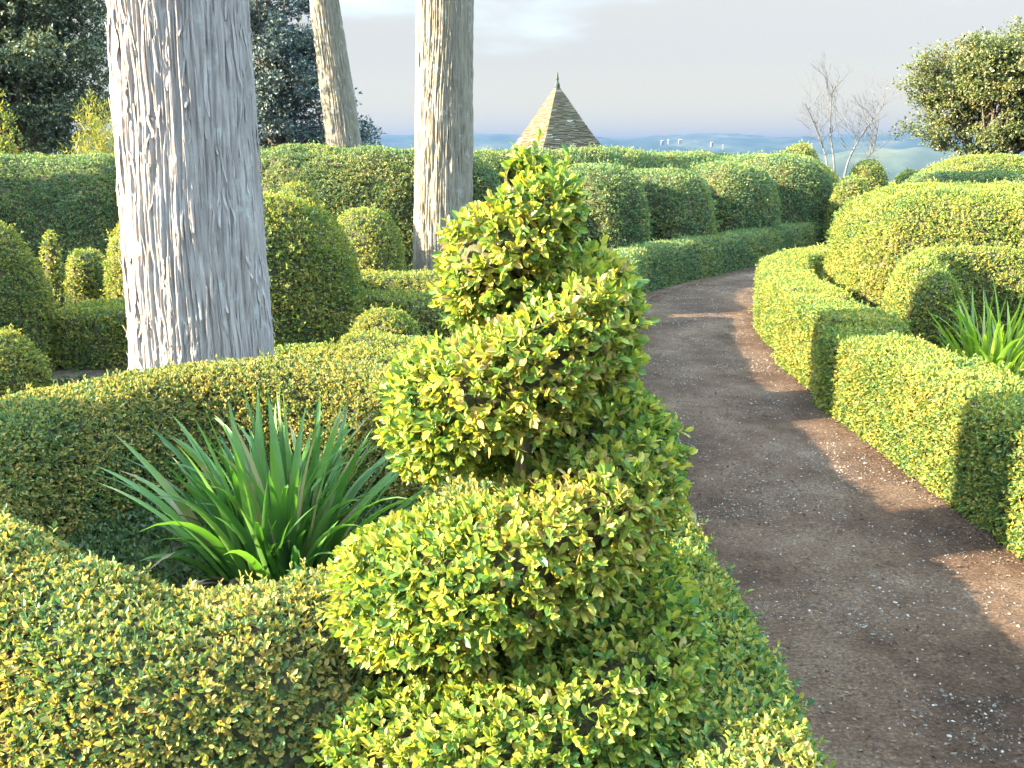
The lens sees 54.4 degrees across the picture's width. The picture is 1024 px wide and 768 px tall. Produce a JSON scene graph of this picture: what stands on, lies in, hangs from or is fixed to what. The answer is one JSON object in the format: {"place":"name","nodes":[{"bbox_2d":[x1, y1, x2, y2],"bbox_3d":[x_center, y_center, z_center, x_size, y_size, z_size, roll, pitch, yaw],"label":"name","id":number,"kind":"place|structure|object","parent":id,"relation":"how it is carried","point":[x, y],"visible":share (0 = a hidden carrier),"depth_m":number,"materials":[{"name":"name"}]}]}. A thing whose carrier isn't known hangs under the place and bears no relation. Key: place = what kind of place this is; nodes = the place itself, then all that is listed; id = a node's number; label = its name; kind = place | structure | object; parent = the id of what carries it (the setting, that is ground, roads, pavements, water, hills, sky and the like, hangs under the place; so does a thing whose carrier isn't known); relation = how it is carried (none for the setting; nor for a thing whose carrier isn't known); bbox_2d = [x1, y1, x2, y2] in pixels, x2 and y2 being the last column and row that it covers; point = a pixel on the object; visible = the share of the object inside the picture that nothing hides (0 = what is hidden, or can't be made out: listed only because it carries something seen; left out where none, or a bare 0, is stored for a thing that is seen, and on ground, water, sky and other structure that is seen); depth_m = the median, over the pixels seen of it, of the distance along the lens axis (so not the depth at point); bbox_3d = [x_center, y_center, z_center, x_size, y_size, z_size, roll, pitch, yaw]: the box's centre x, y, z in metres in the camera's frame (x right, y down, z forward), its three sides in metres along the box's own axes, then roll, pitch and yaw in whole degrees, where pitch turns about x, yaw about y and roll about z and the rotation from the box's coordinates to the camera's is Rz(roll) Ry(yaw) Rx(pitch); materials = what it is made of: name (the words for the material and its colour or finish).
{"place":"outdoors","nodes":[
{"label":"outdoors","id":0,"kind":"place"},
{"bbox_2d":[51,298,384,588],"bbox_3d":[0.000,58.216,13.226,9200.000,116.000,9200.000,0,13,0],"label":"ground","id":1,"kind":"structure","parent":0,"point":[61,373],"depth_m":7.83,"materials":[{"name":"soil"}]},
{"bbox_2d":[0,90,26,157],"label":"shrub","id":2,"kind":"object","parent":1,"relation":"on","point":[7,136],"visible":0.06,"depth_m":15.24,"materials":[{"name":"green plant"}]},
{"bbox_2d":[0,323,59,396],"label":"topiary ball","id":3,"kind":"object","parent":1,"relation":"on","point":[21,361],"visible":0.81,"depth_m":6.93,"materials":[{"name":"green plant"}]},
{"bbox_2d":[0,220,60,369],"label":"topiary dome","id":4,"kind":"structure","parent":1,"relation":"on","point":[27,301],"depth_m":7.90,"materials":[{"name":"green plant"}]},
{"bbox_2d":[37,229,76,312],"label":"topiary dome","id":5,"kind":"structure","parent":1,"relation":"on","point":[52,272],"depth_m":9.94,"materials":[{"name":"green plant"}]},
{"bbox_2d":[0,0,113,155],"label":"evergreen tree","id":6,"kind":"object","parent":1,"relation":"on","point":[32,38],"visible":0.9,"depth_m":16.90,"materials":[{"name":"green plant"}]},
{"bbox_2d":[0,149,119,290],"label":"box hedge","id":7,"kind":"object","parent":1,"relation":"on","point":[70,200],"visible":0.48,"depth_m":12.58,"materials":[{"name":"green plant"}]},
{"bbox_2d":[45,373,97,386],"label":"ground cover","id":8,"kind":"object","parent":1,"relation":"on","point":[60,382],"visible":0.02,"depth_m":7.42,"materials":[{"name":"green plant"}]},
{"bbox_2d":[55,88,114,154],"bbox_3d":[-5.614,-3.035,14.956,2.342,2.810,2.498,0,13,0],"label":"conifer shrub","id":9,"kind":"object","parent":1,"relation":"on","point":[95,138],"visible":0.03,"depth_m":14.40,"materials":[{"name":"green plant"}]},
{"bbox_2d":[62,246,108,304],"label":"topiary dome","id":10,"kind":"structure","parent":1,"relation":"on","point":[84,273],"depth_m":10.42,"materials":[{"name":"green plant"}]},
{"bbox_2d":[47,295,128,369],"bbox_3d":[-3.419,-0.462,8.463,0.851,0.584,0.849,0,13,0],"label":"box hedge","id":11,"kind":"object","parent":1,"relation":"on","point":[91,333],"visible":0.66,"depth_m":8.15,"materials":[{"name":"green plant"}]},
{"bbox_2d":[97,221,124,299],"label":"topiary dome","id":12,"kind":"structure","parent":1,"relation":"on","point":[113,283],"depth_m":9.76,"materials":[{"name":"green plant"}]},
{"bbox_2d":[105,0,275,376],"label":"cypress tree","id":13,"kind":"object","parent":1,"relation":"on","point":[193,245],"visible":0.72,"depth_m":5.41,"materials":[{"name":"grey plant"}]},
{"bbox_2d":[62,483,411,601],"bbox_3d":[-1.150,0.762,4.025,2.067,0.159,2.344,0,13,0],"label":"ground cover","id":14,"kind":"object","parent":1,"relation":"on","point":[126,534],"visible":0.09,"depth_m":4.34,"materials":[{"name":"green plant"}]},
{"bbox_2d":[78,386,431,588],"bbox_3d":[-0.844,0.448,3.788,1.264,0.832,1.374,6,14,23],"label":"sword leaf plant","id":15,"kind":"object","parent":1,"relation":"on","point":[279,516],"visible":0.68,"depth_m":3.69,"materials":[{"name":"green plant"}]},
{"bbox_2d":[0,349,547,767],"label":"box hedge","id":16,"kind":"object","parent":1,"relation":"on","point":[107,663],"visible":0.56,"depth_m":2.47,"materials":[{"name":"green plant"}]},
{"bbox_2d":[276,180,324,209],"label":"topiary dome","id":17,"kind":"structure","parent":1,"relation":"on","point":[303,191],"depth_m":11.89,"materials":[{"name":"green plant"}]},
{"bbox_2d":[263,187,367,348],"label":"topiary dome","id":18,"kind":"structure","parent":1,"relation":"on","point":[317,288],"depth_m":8.44,"materials":[{"name":"green plant"}]},
{"bbox_2d":[249,0,386,149],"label":"evergreen tree","id":19,"kind":"object","parent":1,"relation":"on","point":[280,102],"visible":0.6,"depth_m":28.14,"materials":[{"name":"green plant"}]},
{"bbox_2d":[310,0,361,148],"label":"cypress tree","id":20,"kind":"object","parent":1,"relation":"on","point":[340,116],"visible":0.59,"depth_m":17.04,"materials":[{"name":"beige plant"}]},
{"bbox_2d":[274,337,412,364],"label":"box hedge","id":21,"kind":"object","parent":1,"relation":"on","point":[348,352],"visible":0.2,"depth_m":6.77,"materials":[{"name":"green plant"}]},
{"bbox_2d":[337,203,410,273],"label":"topiary dome","id":22,"kind":"structure","parent":1,"relation":"on","point":[374,236],"depth_m":11.13,"materials":[{"name":"green plant"}]},
{"bbox_2d":[259,139,499,269],"bbox_3d":[-2.387,-2.398,13.905,4.689,1.988,2.216,0,13,0],"label":"box hedge","id":23,"kind":"object","parent":1,"relation":"on","point":[381,177],"visible":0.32,"depth_m":13.05,"materials":[{"name":"green plant"}]},
{"bbox_2d":[343,302,423,339],"bbox_3d":[-1.052,-0.409,8.316,0.719,0.552,0.721,0,13,0],"label":"topiary ball","id":24,"kind":"object","parent":1,"relation":"on","point":[392,321],"visible":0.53,"depth_m":8.14,"materials":[{"name":"green plant"}]},
{"bbox_2d":[337,326,448,353],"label":"box hedge","id":25,"kind":"object","parent":1,"relation":"on","point":[377,338],"visible":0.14,"depth_m":7.44,"materials":[{"name":"green plant"}]},
{"bbox_2d":[359,265,442,293],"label":"box hedge","id":26,"kind":"object","parent":1,"relation":"on","point":[413,279],"visible":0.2,"depth_m":10.66,"materials":[{"name":"green plant"}]},
{"bbox_2d":[360,284,509,342],"bbox_3d":[-0.809,-0.580,9.026,2.700,0.578,0.624,7,15,29],"label":"box hedge","id":27,"kind":"object","parent":1,"relation":"on","point":[413,303],"visible":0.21,"depth_m":8.90,"materials":[{"name":"green plant"}]},
{"bbox_2d":[412,0,475,273],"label":"cypress tree","id":28,"kind":"object","parent":1,"relation":"on","point":[443,150],"visible":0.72,"depth_m":11.92,"materials":[{"name":"beige plant"}]},
{"bbox_2d":[302,126,719,767],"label":"spiral topiary","id":29,"kind":"object","parent":1,"relation":"on","point":[556,584],"visible":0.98,"depth_m":2.16,"materials":[{"name":"green plant"}]},
{"bbox_2d":[511,73,601,149],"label":"stone pavilion","id":30,"kind":"structure","parent":1,"relation":"on","point":[557,115],"depth_m":38.13,"materials":[{"name":"stone"}]},
{"bbox_2d":[544,158,655,276],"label":"topiary dome","id":31,"kind":"structure","parent":1,"relation":"on","point":[618,209],"depth_m":13.84,"materials":[{"name":"green plant"}]},
{"bbox_2d":[473,143,743,213],"bbox_3d":[2.247,-3.251,17.717,2.845,1.979,10.609,12,18,43],"label":"box hedge","id":32,"kind":"object","parent":1,"relation":"on","point":[637,157],"visible":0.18,"depth_m":15.77,"materials":[{"name":"green plant"}]},
{"bbox_2d":[630,163,718,241],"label":"topiary dome","id":33,"kind":"structure","parent":1,"relation":"on","point":[680,201],"depth_m":14.81,"materials":[{"name":"green plant"}]},
{"bbox_2d":[611,219,824,310],"bbox_3d":[3.778,-2.137,15.684,1.406,0.684,11.572,8,15,32],"label":"box hedge","id":34,"kind":"object","parent":1,"relation":"on","point":[661,264],"visible":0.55,"depth_m":14.44,"materials":[{"name":"green plant"}]},
{"bbox_2d":[602,294,835,767],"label":"box hedge","id":35,"kind":"object","parent":1,"relation":"on","point":[750,713],"visible":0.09,"depth_m":2.31,"materials":[{"name":"green plant"}]},
{"bbox_2d":[683,157,783,232],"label":"topiary dome","id":36,"kind":"structure","parent":1,"relation":"on","point":[744,194],"depth_m":16.37,"materials":[{"name":"green plant"}]},
{"bbox_2d":[727,149,836,233],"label":"topiary dome","id":37,"kind":"structure","parent":1,"relation":"on","point":[805,187],"depth_m":17.89,"materials":[{"name":"green plant"}]},
{"bbox_2d":[782,139,822,162],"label":"topiary dome","id":38,"kind":"structure","parent":1,"relation":"on","point":[800,148],"depth_m":25.11,"materials":[{"name":"green plant"}]},
{"bbox_2d":[823,162,838,182],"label":"topiary dome","id":39,"kind":"structure","parent":1,"relation":"on","point":[836,177],"depth_m":20.83,"materials":[{"name":"green plant"}]},
{"bbox_2d":[821,172,868,244],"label":"topiary dome","id":40,"kind":"structure","parent":1,"relation":"on","point":[853,185],"depth_m":17.55,"materials":[{"name":"green plant"}]},
{"bbox_2d":[794,50,919,177],"bbox_3d":[8.335,-5.909,24.438,3.190,4.412,1.794,2,13,10],"label":"bare tree","id":41,"kind":"object","parent":1,"relation":"on","point":[853,132],"visible":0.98,"depth_m":24.30,"materials":[{"name":"grey plant"}]},
{"bbox_2d":[842,156,888,190],"bbox_3d":[7.136,-3.722,20.164,1.121,1.782,1.130,0,13,0],"label":"topiary ball","id":42,"kind":"object","parent":1,"relation":"on","point":[873,173],"visible":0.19,"depth_m":19.80,"materials":[{"name":"green plant"}]},
{"bbox_2d":[750,242,1023,558],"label":"box hedge","id":43,"kind":"object","parent":1,"relation":"on","point":[941,422],"visible":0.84,"depth_m":5.68,"materials":[{"name":"green plant"}]},
{"bbox_2d":[888,168,917,184],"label":"topiary dome","id":44,"kind":"structure","parent":1,"relation":"on","point":[901,176],"depth_m":20.44,"materials":[{"name":"green plant"}]},
{"bbox_2d":[818,177,1023,307],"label":"box hedge","id":45,"kind":"object","parent":1,"relation":"on","point":[876,235],"visible":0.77,"depth_m":9.49,"materials":[{"name":"green plant"}]},
{"bbox_2d":[878,241,1023,364],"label":"box hedge","id":46,"kind":"object","parent":1,"relation":"on","point":[920,282],"visible":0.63,"depth_m":8.09,"materials":[{"name":"green plant"}]},
{"bbox_2d":[886,15,1023,157],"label":"evergreen tree","id":47,"kind":"object","parent":1,"relation":"on","point":[990,76],"visible":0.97,"depth_m":23.81,"materials":[{"name":"green plant"}]},
{"bbox_2d":[904,166,1023,184],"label":"box hedge","id":48,"kind":"object","parent":1,"relation":"on","point":[982,176],"visible":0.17,"depth_m":14.11,"materials":[{"name":"green plant"}]},
{"bbox_2d":[908,151,1023,178],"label":"topiary dome","id":49,"kind":"structure","parent":1,"relation":"on","point":[997,161],"depth_m":16.68,"materials":[{"name":"green plant"}]},
{"bbox_2d":[927,282,1023,378],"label":"sword leaf plant","id":50,"kind":"object","parent":1,"relation":"on","point":[995,351],"visible":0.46,"depth_m":6.96,"materials":[{"name":"green plant"}]},
{"bbox_2d":[1003,181,1023,249],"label":"topiary dome","id":51,"kind":"structure","parent":1,"relation":"on","point":[1018,208],"depth_m":9.02,"materials":[{"name":"green plant"}]},
{"bbox_2d":[2,0,1023,137],"label":"sky","id":52,"kind":"structure","parent":0,"point":[628,68],"materials":[{"name":"white"}]},
{"bbox_2d":[9,133,1023,154],"bbox_3d":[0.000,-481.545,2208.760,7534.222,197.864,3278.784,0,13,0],"label":"hills","id":53,"kind":"structure","parent":0,"point":[739,143],"depth_m":2739.05,"materials":[{"name":"blue"}]},
{"bbox_2d":[634,265,1023,767],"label":"path","id":54,"kind":"structure","parent":0,"point":[993,625],"depth_m":4.27,"materials":[{"name":"grey gravel"}]},
{"bbox_2d":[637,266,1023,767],"bbox_3d":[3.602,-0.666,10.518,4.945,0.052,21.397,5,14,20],"label":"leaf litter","id":55,"kind":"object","parent":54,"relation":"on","point":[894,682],"visible":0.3,"depth_m":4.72,"materials":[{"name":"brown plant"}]},
{"bbox_2d":[816,147,1023,181],"bbox_3d":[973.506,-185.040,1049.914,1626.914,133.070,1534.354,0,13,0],"label":"hills","id":56,"kind":"structure","parent":0,"point":[894,162],"depth_m":1286.25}
]}

